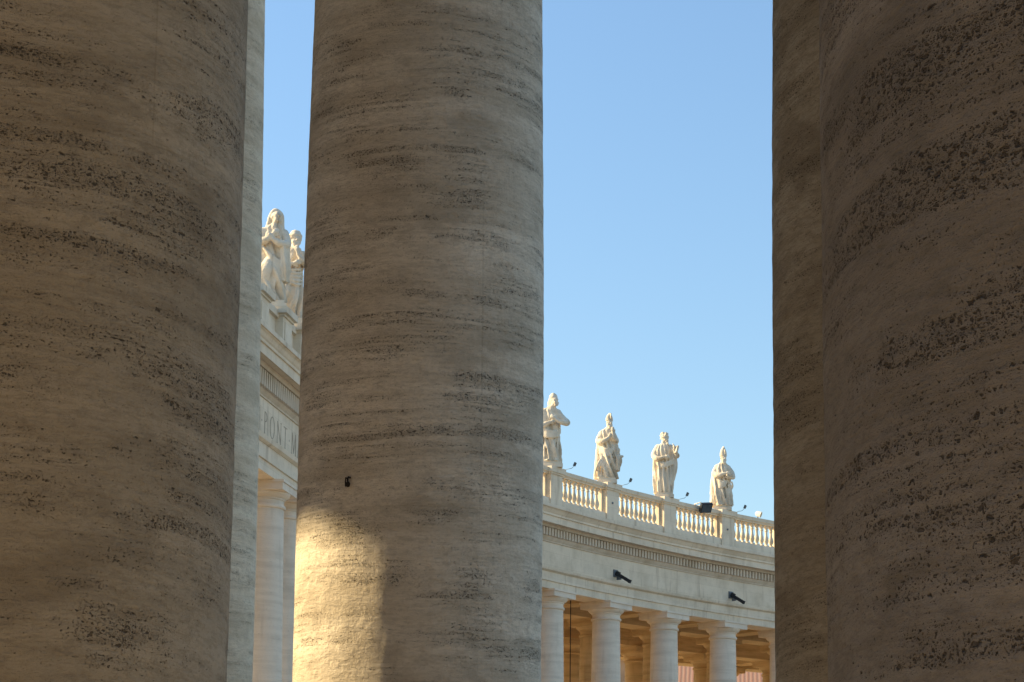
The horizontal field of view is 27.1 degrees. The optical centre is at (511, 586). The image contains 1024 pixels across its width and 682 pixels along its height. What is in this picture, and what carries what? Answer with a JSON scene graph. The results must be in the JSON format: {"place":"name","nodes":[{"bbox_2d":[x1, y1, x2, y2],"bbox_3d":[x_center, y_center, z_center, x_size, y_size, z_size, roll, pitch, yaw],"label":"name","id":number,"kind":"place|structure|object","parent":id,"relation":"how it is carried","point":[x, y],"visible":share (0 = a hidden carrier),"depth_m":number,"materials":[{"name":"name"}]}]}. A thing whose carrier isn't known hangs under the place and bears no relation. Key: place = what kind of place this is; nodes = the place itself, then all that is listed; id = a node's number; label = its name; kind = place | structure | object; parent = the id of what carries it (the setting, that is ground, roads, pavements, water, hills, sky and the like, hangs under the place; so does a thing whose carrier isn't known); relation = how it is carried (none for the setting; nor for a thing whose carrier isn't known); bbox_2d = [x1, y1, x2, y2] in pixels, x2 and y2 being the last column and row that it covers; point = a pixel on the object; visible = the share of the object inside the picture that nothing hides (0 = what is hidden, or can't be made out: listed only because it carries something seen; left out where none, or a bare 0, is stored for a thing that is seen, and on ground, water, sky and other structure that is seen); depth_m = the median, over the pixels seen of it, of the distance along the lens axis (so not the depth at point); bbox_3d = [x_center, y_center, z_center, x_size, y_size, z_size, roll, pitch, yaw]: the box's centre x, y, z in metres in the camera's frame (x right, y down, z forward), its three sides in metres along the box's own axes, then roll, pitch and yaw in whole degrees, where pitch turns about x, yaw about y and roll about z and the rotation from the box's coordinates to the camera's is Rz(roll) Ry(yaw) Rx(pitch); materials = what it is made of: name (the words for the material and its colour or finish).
{"place":"outdoors","nodes":[
{"label":"outdoors","id":0,"kind":"place"},
{"bbox_2d":[0,0,247,681],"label":"stone column","id":1,"kind":"structure","parent":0,"point":[122,128],"depth_m":6.39,"materials":[{"name":"stone"}]},
{"bbox_2d":[227,0,264,681],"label":"stone column","id":2,"kind":"structure","parent":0,"point":[242,579],"depth_m":17.20,"materials":[{"name":"stone"}]},
{"bbox_2d":[292,0,543,681],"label":"stone column","id":3,"kind":"structure","parent":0,"point":[418,553],"depth_m":12.84,"materials":[{"name":"stone"}]},
{"bbox_2d":[345,476,350,486],"bbox_3d":[-0.976,-0.625,12.671,0.043,0.069,0.052,-4,-10,31],"label":"wall hook","id":4,"kind":"object","parent":3,"relation":"attached to","point":[347,483],"depth_m":12.65,"materials":[{"name":"metal"}]},
{"bbox_2d":[262,0,773,545],"label":"sky","id":5,"kind":"structure","parent":0,"point":[657,114],"materials":[{"name":"blue"}]},
{"bbox_2d":[570,600,570,681],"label":"cable","id":6,"kind":"object","parent":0,"point":[570,640],"depth_m":96.50,"materials":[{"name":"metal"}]},
{"bbox_2d":[620,660,624,681],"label":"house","id":7,"kind":"structure","parent":0,"point":[622,667],"depth_m":166.70,"materials":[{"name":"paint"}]},
{"bbox_2d":[678,666,761,681],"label":"house","id":8,"kind":"structure","parent":0,"point":[685,673],"depth_m":159.14,"materials":[{"name":"paint"}]},
{"bbox_2d":[772,0,827,681],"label":"stone column","id":9,"kind":"structure","parent":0,"point":[801,645],"depth_m":9.32,"materials":[{"name":"stone"}]},
{"bbox_2d":[819,0,1023,681],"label":"stone column","id":10,"kind":"structure","parent":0,"point":[922,148],"depth_m":2.72,"materials":[{"name":"stone"}]},
{"label":"ground","id":11,"kind":"structure","parent":0,"visible":0},
{"bbox_2d":[252,283,301,681],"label":"portico","id":12,"kind":"structure","parent":11,"relation":"on","point":[280,347],"depth_m":67.95,"materials":[{"name":"stone"}]},
{"bbox_2d":[261,208,290,305],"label":"statue","id":13,"kind":"object","parent":12,"relation":"on","point":[276,262],"visible":0.73,"depth_m":69.73,"materials":[{"name":"stone"}]},
{"bbox_2d":[285,230,304,322],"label":"statue","id":14,"kind":"object","parent":12,"relation":"on","point":[294,293],"visible":0.48,"depth_m":71.88,"materials":[{"name":"stone"}]},
{"bbox_2d":[541,465,775,681],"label":"colonnade","id":15,"kind":"object","parent":11,"relation":"on","point":[667,611],"visible":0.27,"depth_m":101.36,"materials":[{"name":"stone"}]},
{"bbox_2d":[543,393,569,467],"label":"statue","id":16,"kind":"object","parent":15,"relation":"on","point":[554,418],"visible":0.7,"depth_m":95.53,"materials":[{"name":"stone"}]},
{"bbox_2d":[593,413,623,483],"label":"statue","id":17,"kind":"object","parent":15,"relation":"on","point":[608,461],"visible":1,"depth_m":99.13,"materials":[{"name":"stone"}]},
{"bbox_2d":[613,569,631,582],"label":"spotlight","id":18,"kind":"object","parent":15,"relation":"attached to","point":[618,574],"visible":1,"depth_m":97.91,"materials":[{"name":"paint"}]},
{"bbox_2d":[651,432,679,497],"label":"statue","id":19,"kind":"object","parent":15,"relation":"on","point":[665,455],"visible":1,"depth_m":102.61,"materials":[{"name":"stone"}]},
{"bbox_2d":[694,502,712,512],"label":"floodlight","id":20,"kind":"object","parent":15,"relation":"attached to","point":[705,507],"visible":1,"depth_m":103.91,"materials":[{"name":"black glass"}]},
{"bbox_2d":[710,446,734,510],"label":"statue","id":21,"kind":"object","parent":15,"relation":"on","point":[721,486],"visible":0.98,"depth_m":105.74,"materials":[{"name":"stone"}]},
{"bbox_2d":[728,591,745,603],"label":"spotlight","id":22,"kind":"object","parent":15,"relation":"attached to","point":[732,596],"visible":1,"depth_m":104.50,"materials":[{"name":"paint"}]},
{"bbox_2d":[755,511,761,517],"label":"floodlight","id":23,"kind":"object","parent":15,"relation":"on","point":[758,513],"visible":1,"depth_m":107.66,"materials":[{"name":"paint"}]}
]}

